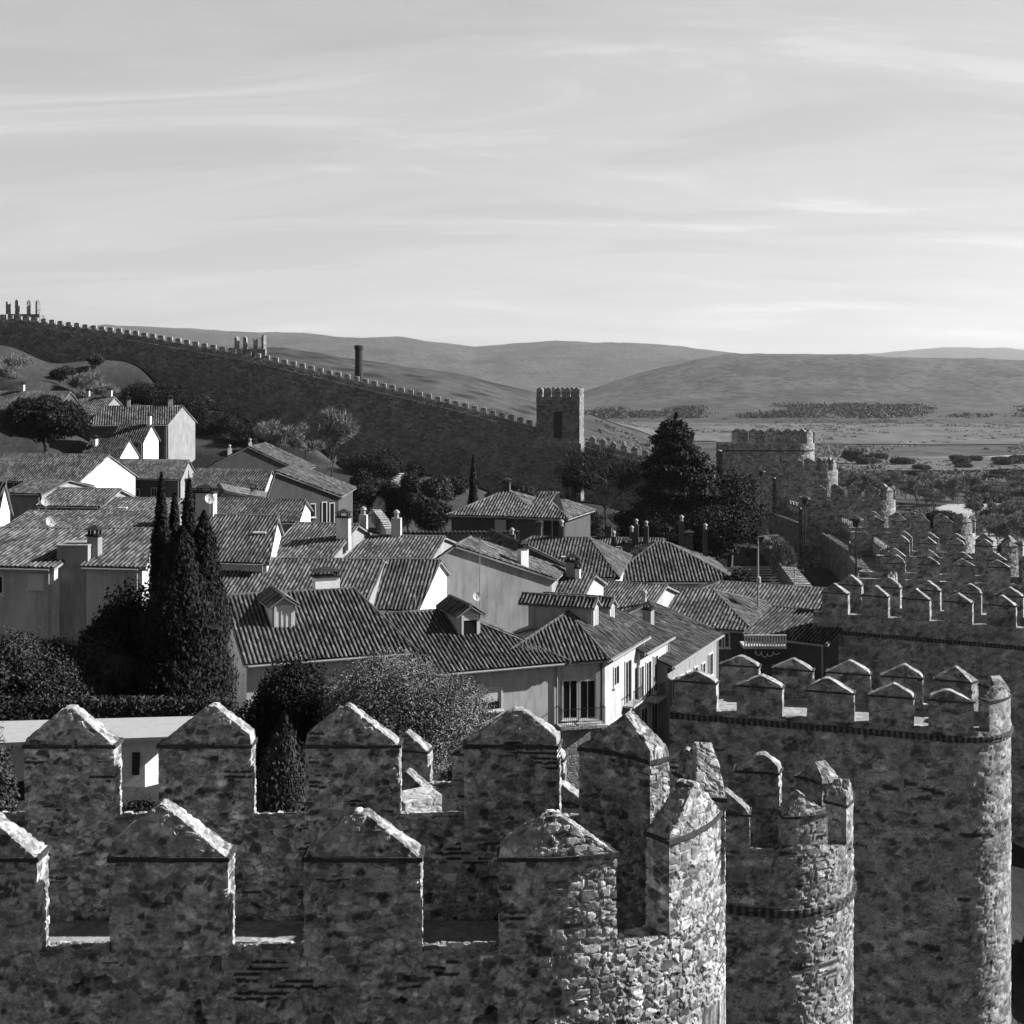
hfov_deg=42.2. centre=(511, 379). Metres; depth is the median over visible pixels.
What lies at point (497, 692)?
window
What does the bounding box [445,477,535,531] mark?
house
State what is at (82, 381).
bare tree
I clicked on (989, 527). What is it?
bare tree
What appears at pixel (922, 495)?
bare tree
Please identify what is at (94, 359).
tree
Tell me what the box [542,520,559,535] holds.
window
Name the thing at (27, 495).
house
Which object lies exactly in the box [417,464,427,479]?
tree
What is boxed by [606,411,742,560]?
cedar
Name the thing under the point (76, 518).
house
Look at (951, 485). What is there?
bare tree
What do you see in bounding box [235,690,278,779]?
tree
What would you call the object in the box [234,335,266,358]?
wall turret
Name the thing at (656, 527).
tree
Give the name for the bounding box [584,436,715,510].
city wall
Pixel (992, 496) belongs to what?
bare tree
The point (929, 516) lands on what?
arch
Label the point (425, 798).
stone block
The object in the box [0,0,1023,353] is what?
sky
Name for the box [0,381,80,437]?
house
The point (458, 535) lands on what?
garden wall
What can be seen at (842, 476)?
bare tree
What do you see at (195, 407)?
tree
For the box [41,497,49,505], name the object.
satellite dish
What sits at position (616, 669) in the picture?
window
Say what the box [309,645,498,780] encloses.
tree
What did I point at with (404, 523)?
tree
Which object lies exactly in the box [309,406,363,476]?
bare tree
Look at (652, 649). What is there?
house
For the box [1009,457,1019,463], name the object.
tree
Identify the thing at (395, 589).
house
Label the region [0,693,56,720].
tree
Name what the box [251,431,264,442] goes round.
tree
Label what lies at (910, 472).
tree
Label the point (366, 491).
tree
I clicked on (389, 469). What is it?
tree
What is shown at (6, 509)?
house
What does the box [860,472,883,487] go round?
bare tree
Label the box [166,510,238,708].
cypress
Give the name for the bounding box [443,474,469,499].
tree
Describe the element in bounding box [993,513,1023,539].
bare tree
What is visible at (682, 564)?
house
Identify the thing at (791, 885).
defensive tower
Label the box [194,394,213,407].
tree
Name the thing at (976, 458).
tree
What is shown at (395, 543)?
house
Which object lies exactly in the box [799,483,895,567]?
defensive tower
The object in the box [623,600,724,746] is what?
house
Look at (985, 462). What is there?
field
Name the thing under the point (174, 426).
house
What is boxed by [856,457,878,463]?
tree
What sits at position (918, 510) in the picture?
bare tree
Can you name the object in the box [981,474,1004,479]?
tree
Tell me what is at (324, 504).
window
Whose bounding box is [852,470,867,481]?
bare tree
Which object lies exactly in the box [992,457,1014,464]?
tree
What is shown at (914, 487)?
bare tree
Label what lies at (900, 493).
bare tree
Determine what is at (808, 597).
house
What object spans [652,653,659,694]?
window
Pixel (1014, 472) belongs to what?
tree
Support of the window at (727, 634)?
in the house at (732, 617)
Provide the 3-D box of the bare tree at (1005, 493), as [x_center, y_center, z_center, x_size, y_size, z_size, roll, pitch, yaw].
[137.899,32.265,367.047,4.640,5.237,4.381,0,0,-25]
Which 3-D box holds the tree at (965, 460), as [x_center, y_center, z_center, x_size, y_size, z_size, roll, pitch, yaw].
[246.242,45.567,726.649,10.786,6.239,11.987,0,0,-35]
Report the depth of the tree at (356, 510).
166.37 m
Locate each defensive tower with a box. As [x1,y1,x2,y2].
[0,702,726,1023]
[398,729,856,1023]
[669,654,1013,1023]
[716,428,814,532]
[772,457,837,513]
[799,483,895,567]
[813,574,1023,847]
[849,511,975,556]
[858,548,1023,612]
[876,531,1023,576]
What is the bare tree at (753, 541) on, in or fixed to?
on the ground
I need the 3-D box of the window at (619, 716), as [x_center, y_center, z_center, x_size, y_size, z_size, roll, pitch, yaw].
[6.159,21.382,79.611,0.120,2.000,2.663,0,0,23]
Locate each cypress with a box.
[124,525,243,714]
[144,472,171,693]
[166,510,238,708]
[168,492,179,542]
[171,479,197,672]
[255,747,279,811]
[256,711,305,812]
[294,742,305,811]
[467,454,477,504]
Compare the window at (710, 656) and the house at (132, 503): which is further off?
the house at (132, 503)
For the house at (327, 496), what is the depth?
138.19 m
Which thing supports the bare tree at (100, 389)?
on the ground
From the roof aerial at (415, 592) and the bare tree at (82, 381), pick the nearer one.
the roof aerial at (415, 592)
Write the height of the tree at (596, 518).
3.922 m
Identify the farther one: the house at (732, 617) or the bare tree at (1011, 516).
the bare tree at (1011, 516)
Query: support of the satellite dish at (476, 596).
attached to the house at (456, 632)
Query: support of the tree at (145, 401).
on the ground
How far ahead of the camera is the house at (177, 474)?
189.15 m
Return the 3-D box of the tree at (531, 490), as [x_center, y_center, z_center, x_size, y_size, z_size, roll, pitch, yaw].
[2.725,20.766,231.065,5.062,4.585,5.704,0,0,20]
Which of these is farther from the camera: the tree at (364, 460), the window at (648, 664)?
the tree at (364, 460)
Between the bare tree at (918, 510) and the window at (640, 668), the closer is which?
the window at (640, 668)
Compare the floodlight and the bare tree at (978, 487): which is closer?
the floodlight
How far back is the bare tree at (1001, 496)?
401.62 m
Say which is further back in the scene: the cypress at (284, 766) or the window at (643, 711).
the window at (643, 711)
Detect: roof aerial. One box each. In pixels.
[410,582,421,606]
[477,536,483,608]
[787,568,803,596]
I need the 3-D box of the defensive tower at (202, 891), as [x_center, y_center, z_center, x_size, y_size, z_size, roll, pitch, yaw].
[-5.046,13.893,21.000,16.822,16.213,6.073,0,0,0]
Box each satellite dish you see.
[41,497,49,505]
[46,516,55,526]
[205,494,213,513]
[473,592,480,606]
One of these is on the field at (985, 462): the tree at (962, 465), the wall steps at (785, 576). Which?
the tree at (962, 465)
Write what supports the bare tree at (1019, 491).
on the ground
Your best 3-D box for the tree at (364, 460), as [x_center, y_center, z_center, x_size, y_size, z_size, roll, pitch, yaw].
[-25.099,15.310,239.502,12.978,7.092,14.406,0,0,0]
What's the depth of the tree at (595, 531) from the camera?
163.86 m
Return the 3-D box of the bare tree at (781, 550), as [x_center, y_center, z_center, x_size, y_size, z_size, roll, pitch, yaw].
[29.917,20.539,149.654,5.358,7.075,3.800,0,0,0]
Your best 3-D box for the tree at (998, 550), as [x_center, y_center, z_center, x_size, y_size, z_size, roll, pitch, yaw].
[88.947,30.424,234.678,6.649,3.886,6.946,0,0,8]
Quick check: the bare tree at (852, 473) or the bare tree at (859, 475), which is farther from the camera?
the bare tree at (852, 473)
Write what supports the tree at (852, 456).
on the ground
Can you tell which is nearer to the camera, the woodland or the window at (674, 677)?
the window at (674, 677)
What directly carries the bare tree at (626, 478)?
on the ground
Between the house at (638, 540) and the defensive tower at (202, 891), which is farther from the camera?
the house at (638, 540)
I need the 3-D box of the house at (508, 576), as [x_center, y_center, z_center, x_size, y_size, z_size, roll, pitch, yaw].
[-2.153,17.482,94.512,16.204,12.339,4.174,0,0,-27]
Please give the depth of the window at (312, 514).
137.56 m
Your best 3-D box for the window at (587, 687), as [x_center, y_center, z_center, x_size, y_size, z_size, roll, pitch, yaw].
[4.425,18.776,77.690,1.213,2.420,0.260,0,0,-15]
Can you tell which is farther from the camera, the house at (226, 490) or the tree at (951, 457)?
the tree at (951, 457)
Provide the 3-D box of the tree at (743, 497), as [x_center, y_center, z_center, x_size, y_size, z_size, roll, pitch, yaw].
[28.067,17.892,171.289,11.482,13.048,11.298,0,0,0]
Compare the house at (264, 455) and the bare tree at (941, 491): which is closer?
the house at (264, 455)
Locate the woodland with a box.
[584,401,1023,418]
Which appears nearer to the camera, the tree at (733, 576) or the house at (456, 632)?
the house at (456, 632)
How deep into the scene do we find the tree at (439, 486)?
215.33 m
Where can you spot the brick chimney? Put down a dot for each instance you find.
(359, 360)
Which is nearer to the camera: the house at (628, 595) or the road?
the house at (628, 595)
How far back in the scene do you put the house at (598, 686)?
79.18 m
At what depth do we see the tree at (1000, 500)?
398.80 m
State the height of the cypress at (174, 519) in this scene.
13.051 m
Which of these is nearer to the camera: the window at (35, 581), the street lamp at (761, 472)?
the window at (35, 581)
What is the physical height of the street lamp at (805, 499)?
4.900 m
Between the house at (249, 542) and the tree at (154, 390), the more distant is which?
the tree at (154, 390)
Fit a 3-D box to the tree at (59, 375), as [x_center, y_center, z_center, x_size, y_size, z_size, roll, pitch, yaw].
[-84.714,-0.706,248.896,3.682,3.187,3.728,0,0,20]
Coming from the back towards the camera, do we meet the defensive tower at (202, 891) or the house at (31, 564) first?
the house at (31, 564)
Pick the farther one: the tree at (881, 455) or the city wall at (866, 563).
the tree at (881, 455)
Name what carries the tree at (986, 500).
on the ground
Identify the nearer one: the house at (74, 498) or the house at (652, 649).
the house at (652, 649)
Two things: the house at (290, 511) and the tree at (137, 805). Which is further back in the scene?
the house at (290, 511)
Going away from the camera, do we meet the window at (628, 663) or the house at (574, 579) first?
the window at (628, 663)
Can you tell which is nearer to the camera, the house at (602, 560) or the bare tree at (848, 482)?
the house at (602, 560)
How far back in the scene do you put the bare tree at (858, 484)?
370.78 m
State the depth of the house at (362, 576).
86.53 m
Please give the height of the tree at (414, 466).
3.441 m
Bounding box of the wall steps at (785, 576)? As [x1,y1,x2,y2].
[754,529,811,585]
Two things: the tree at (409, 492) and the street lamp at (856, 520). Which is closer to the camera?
the street lamp at (856, 520)
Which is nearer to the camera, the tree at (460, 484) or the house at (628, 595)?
the house at (628, 595)
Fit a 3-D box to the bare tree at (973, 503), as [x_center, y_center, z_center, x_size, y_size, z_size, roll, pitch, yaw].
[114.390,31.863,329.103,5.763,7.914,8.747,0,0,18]
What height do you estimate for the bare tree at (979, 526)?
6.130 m
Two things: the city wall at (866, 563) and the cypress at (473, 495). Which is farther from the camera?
the cypress at (473, 495)
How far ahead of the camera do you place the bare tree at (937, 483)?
357.14 m
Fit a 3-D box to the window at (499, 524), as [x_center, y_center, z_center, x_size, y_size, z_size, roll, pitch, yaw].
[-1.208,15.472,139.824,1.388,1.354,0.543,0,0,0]
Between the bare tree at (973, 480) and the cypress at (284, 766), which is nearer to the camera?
the cypress at (284, 766)
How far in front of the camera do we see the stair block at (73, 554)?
69.60 m
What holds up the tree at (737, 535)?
on the ground
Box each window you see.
[0,575,5,595]
[26,574,45,590]
[56,508,76,509]
[132,752,139,774]
[136,489,139,496]
[150,488,156,496]
[310,503,316,517]
[322,502,326,521]
[329,502,334,522]
[477,687,503,712]
[495,520,505,530]
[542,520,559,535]
[561,679,579,721]
[578,679,597,721]
[607,714,622,725]
[613,663,621,689]
[624,657,631,704]
[638,664,645,700]
[640,705,647,725]
[645,659,653,701]
[651,703,657,735]
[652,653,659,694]
[671,677,674,702]
[701,661,705,671]
[708,651,714,675]
[719,638,722,648]
[723,632,730,649]
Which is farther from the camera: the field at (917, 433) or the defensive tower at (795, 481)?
the field at (917, 433)
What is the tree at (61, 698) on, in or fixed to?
on the ground
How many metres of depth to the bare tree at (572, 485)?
223.91 m
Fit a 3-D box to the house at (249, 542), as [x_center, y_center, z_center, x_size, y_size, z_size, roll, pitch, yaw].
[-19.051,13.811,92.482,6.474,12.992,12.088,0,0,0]
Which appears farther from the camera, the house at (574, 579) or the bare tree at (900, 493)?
the bare tree at (900, 493)
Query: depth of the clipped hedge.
50.78 m
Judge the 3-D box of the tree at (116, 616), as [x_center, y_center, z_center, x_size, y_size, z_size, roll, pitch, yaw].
[-16.832,12.868,58.940,4.559,8.272,4.731,0,0,0]
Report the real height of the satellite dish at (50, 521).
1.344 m
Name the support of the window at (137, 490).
in the house at (177, 474)
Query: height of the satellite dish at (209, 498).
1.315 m
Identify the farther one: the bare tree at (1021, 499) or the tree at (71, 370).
the bare tree at (1021, 499)
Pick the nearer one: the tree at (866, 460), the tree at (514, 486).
the tree at (514, 486)
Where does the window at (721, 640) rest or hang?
in the house at (732, 617)
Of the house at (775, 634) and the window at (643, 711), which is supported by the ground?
the house at (775, 634)
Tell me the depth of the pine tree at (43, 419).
204.35 m
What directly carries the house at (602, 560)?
on the ground
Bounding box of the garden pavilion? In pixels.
[0,716,192,786]
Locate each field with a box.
[585,412,1023,443]
[816,456,1023,470]
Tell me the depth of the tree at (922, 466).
686.50 m
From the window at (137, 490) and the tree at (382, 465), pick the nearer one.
the window at (137, 490)
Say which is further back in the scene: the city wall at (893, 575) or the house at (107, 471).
the house at (107, 471)
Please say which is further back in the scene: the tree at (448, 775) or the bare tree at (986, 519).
the bare tree at (986, 519)
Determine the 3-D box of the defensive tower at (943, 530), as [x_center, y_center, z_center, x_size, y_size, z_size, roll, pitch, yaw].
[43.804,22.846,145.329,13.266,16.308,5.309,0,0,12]
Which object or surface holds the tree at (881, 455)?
on the field at (985, 462)
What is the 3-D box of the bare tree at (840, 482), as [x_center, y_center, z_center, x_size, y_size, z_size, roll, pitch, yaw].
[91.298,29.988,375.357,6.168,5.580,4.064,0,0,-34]
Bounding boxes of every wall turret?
[6,299,43,322]
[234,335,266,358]
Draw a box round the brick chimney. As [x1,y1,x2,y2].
[354,345,363,382]
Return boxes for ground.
[0,324,1023,1023]
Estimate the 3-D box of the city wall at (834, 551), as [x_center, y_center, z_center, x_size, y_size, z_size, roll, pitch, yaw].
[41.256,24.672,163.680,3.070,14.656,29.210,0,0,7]
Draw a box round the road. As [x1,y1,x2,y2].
[935,503,1023,553]
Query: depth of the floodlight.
91.90 m
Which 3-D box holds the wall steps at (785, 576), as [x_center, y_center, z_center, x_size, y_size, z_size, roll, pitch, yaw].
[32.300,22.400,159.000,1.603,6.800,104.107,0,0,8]
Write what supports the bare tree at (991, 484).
on the ground
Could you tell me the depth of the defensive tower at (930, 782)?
51.38 m
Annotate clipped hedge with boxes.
[0,693,239,719]
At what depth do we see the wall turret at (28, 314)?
279.83 m
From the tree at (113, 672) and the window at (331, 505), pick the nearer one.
the tree at (113, 672)
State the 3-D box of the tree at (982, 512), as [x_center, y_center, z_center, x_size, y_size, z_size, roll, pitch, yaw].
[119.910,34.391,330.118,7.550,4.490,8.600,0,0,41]
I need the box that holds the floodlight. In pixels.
[756,576,760,590]
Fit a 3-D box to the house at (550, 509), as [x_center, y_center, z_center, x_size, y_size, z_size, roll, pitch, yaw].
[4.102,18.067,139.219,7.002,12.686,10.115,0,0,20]
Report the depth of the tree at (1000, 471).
643.87 m
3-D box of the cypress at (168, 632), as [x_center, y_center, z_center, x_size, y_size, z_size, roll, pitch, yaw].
[-14.180,12.037,56.781,5.719,11.640,5.523,0,0,0]
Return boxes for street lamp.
[757,470,765,502]
[757,535,778,606]
[799,496,810,541]
[849,516,863,574]
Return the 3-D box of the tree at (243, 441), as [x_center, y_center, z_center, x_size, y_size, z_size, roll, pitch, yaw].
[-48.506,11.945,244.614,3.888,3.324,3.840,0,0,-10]
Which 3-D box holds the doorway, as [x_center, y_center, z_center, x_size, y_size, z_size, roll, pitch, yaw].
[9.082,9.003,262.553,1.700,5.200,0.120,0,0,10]
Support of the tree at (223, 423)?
on the ground
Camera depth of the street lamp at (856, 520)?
107.92 m
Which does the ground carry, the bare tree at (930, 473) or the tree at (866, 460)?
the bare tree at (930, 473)
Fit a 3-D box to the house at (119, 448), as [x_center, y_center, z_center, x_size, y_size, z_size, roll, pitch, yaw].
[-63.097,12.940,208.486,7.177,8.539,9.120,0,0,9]
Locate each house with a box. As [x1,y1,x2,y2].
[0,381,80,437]
[0,453,138,495]
[0,481,13,525]
[0,526,104,657]
[4,510,182,527]
[8,478,95,521]
[35,487,136,510]
[76,387,122,440]
[80,524,152,696]
[82,435,140,458]
[87,395,197,462]
[99,497,182,510]
[111,412,160,458]
[117,458,195,498]
[191,468,273,503]
[192,438,315,473]
[194,484,284,573]
[212,483,266,497]
[217,497,313,532]
[220,557,387,604]
[225,566,419,720]
[266,463,356,522]
[276,509,373,557]
[343,506,458,558]
[372,557,449,611]
[372,594,571,771]
[436,536,565,631]
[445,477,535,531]
[481,529,582,571]
[504,491,595,539]
[508,519,632,580]
[510,592,650,788]
[512,591,675,735]
[555,553,607,595]
[590,519,665,549]
[603,580,679,610]
[611,515,730,587]
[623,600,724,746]
[668,586,770,687]
[695,580,826,609]
[740,605,842,680]
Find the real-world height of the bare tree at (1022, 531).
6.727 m
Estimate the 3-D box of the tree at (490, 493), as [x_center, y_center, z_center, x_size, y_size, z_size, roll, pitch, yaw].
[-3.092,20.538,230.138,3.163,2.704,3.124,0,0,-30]
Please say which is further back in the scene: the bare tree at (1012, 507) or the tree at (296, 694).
the bare tree at (1012, 507)
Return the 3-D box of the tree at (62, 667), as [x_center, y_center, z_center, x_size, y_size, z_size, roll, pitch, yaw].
[-19.207,13.180,55.917,4.364,4.999,4.824,0,0,0]
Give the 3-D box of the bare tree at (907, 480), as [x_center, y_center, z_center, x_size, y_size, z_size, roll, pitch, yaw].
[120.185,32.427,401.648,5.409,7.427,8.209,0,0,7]
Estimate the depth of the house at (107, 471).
178.51 m
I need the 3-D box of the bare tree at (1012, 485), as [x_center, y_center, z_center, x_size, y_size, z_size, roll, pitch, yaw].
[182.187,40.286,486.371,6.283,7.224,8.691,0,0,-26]
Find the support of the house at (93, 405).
on the ground
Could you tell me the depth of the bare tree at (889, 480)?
363.68 m
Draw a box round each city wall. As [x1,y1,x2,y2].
[0,314,580,501]
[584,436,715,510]
[769,499,798,566]
[821,518,863,580]
[847,536,890,577]
[887,571,897,581]
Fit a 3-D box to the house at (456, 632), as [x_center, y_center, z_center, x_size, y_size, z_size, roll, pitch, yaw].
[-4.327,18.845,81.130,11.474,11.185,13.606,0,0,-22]
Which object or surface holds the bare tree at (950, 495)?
on the ground
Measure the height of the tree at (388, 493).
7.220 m
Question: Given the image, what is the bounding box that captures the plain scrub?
[584,409,1023,496]
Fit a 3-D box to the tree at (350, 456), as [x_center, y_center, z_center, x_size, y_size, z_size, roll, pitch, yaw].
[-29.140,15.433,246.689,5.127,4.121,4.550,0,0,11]
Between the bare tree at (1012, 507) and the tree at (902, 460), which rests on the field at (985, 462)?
the tree at (902, 460)
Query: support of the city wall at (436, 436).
on the ground
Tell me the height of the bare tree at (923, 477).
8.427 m
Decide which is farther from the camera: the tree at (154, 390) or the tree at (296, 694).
the tree at (154, 390)
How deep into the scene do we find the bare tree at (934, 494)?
347.26 m
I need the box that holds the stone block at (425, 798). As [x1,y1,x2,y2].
[401,785,441,811]
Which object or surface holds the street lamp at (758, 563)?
on the ground
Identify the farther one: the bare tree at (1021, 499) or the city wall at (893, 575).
the bare tree at (1021, 499)
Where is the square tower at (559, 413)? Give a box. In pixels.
[536,387,583,500]
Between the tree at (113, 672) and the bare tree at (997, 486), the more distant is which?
the bare tree at (997, 486)
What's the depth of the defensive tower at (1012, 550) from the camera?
120.92 m
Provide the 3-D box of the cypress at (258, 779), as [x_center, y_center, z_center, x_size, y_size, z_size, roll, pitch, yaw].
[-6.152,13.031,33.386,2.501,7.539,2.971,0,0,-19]
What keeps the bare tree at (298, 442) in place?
on the ground
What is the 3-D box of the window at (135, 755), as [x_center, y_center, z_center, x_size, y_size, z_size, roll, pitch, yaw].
[-12.705,12.987,44.860,0.240,0.750,0.100,0,0,-3]
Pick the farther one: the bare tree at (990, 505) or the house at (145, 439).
the bare tree at (990, 505)
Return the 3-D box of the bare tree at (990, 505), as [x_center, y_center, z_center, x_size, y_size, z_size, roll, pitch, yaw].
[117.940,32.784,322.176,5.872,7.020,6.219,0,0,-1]
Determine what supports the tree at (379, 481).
on the ground
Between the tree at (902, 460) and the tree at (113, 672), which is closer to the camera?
the tree at (113, 672)
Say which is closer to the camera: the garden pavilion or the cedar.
the garden pavilion
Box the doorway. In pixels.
[554,412,561,437]
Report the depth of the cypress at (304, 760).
33.37 m
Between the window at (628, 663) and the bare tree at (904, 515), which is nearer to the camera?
the window at (628, 663)
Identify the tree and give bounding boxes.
[0,353,35,378]
[0,392,92,452]
[0,626,53,700]
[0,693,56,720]
[0,721,20,811]
[7,634,105,698]
[48,367,70,383]
[49,627,143,701]
[51,694,134,715]
[56,365,75,376]
[64,366,104,395]
[77,574,151,699]
[86,353,104,368]
[86,382,120,395]
[115,379,184,404]
[122,798,158,812]
[136,393,148,404]
[163,394,210,418]
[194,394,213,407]
[195,410,243,435]
[227,422,272,445]
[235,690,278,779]
[238,435,258,448]
[244,645,335,748]
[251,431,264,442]
[252,419,301,447]
[285,421,326,460]
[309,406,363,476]
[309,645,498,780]
[338,446,408,478]
[342,451,363,469]
[349,466,379,510]
[353,501,370,522]
[372,459,392,475]
[374,477,387,496]
[378,479,402,520]
[379,465,398,478]
[392,514,406,527]
[397,467,425,532]
[403,462,420,475]
[410,497,453,532]
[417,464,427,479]
[420,474,455,503]
[436,754,452,781]
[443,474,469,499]
[484,490,499,496]
[511,482,524,491]
[513,485,540,496]
[548,442,645,525]
[559,465,600,501]
[590,512,602,527]
[590,526,617,536]
[614,510,701,549]
[685,500,758,560]
[693,467,770,566]
[722,566,755,582]
[742,507,766,565]
[754,531,798,583]
[838,472,847,488]
[838,476,844,486]
[840,477,853,486]
[842,450,863,462]
[845,468,863,481]
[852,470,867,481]
[855,482,864,493]
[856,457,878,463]
[859,481,880,491]
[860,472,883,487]
[866,468,892,478]
[867,453,889,458]
[879,468,906,496]
[889,457,915,463]
[896,508,910,526]
[898,476,907,496]
[899,483,907,499]
[902,475,914,496]
[903,477,932,508]
[905,506,941,519]
[906,469,927,476]
[908,472,929,497]
[912,464,930,470]
[918,492,935,506]
[923,470,939,479]
[923,477,945,490]
[924,488,946,506]
[937,487,950,494]
[941,477,968,504]
[944,491,960,499]
[949,454,966,460]
[949,474,983,496]
[952,457,971,463]
[953,463,973,467]
[963,492,983,520]
[963,494,990,503]
[967,455,982,460]
[968,483,990,494]
[975,521,986,535]
[976,512,1005,536]
[978,509,991,517]
[980,479,1002,491]
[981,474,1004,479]
[984,520,1010,545]
[985,501,1000,519]
[986,482,1007,492]
[987,492,1000,500]
[989,468,1011,476]
[990,486,1007,502]
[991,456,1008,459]
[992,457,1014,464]
[992,498,1023,515]
[993,494,1008,500]
[993,497,1012,502]
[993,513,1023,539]
[996,543,1000,553]
[999,513,1023,523]
[1000,481,1016,487]
[1002,487,1014,501]
[1004,470,1023,476]
[1009,454,1023,461]
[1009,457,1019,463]
[1010,487,1023,497]
[1011,524,1023,536]
[1012,495,1023,513]
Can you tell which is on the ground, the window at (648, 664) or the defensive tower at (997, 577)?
the defensive tower at (997, 577)
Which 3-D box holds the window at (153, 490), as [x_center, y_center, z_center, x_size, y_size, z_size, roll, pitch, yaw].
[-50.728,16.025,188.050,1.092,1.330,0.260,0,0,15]
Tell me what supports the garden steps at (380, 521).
on the ground
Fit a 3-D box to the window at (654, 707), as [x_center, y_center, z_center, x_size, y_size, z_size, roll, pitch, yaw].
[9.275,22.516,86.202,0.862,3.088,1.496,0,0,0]
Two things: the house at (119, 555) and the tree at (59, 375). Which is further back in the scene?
the tree at (59, 375)
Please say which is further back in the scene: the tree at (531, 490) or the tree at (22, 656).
the tree at (531, 490)
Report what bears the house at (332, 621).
on the ground
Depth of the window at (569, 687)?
77.43 m
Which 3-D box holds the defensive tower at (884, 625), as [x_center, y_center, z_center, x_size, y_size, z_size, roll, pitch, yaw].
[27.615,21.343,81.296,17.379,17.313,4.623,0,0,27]
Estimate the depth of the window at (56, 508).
117.57 m
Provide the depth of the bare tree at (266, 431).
234.59 m
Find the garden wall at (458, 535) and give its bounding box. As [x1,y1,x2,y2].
[403,530,519,540]
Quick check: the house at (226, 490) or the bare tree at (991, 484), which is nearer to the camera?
the house at (226, 490)
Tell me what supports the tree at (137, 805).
on the ground
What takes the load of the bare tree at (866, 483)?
on the ground
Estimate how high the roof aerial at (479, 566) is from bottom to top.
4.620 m
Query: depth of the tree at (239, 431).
248.70 m
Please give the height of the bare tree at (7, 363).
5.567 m
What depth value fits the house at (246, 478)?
164.53 m
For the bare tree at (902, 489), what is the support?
on the ground
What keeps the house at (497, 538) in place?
on the ground
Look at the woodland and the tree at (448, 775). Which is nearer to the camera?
the tree at (448, 775)
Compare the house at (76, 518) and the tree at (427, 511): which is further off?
the tree at (427, 511)
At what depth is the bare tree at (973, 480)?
366.27 m
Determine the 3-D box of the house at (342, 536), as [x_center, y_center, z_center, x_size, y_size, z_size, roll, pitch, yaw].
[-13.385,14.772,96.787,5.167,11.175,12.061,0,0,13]
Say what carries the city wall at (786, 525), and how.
on the ground
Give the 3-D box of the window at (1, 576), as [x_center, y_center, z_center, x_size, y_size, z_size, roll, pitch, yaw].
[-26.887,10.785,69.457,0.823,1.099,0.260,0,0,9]
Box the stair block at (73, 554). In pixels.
[56,540,91,645]
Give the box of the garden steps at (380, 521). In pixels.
[371,473,406,534]
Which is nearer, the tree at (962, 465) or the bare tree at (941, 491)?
the bare tree at (941, 491)
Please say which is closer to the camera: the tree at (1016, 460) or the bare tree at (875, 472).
the bare tree at (875, 472)
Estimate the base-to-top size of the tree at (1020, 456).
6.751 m
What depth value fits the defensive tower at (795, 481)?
210.65 m
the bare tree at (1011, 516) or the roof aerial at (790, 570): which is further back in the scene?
the bare tree at (1011, 516)
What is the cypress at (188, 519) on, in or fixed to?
on the ground
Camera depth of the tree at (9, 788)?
32.95 m
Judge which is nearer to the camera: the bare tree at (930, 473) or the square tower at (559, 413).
the square tower at (559, 413)
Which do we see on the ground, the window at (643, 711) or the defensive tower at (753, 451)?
the defensive tower at (753, 451)
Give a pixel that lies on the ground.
(508, 378)
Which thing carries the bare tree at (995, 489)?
on the ground
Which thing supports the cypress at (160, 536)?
on the ground
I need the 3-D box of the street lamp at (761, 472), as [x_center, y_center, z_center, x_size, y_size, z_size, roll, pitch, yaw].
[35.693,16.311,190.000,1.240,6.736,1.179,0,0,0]
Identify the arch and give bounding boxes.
[925,509,956,528]
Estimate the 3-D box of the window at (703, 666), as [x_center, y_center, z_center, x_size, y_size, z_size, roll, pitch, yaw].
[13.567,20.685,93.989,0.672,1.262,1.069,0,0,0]
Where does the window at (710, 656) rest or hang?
in the house at (694, 645)

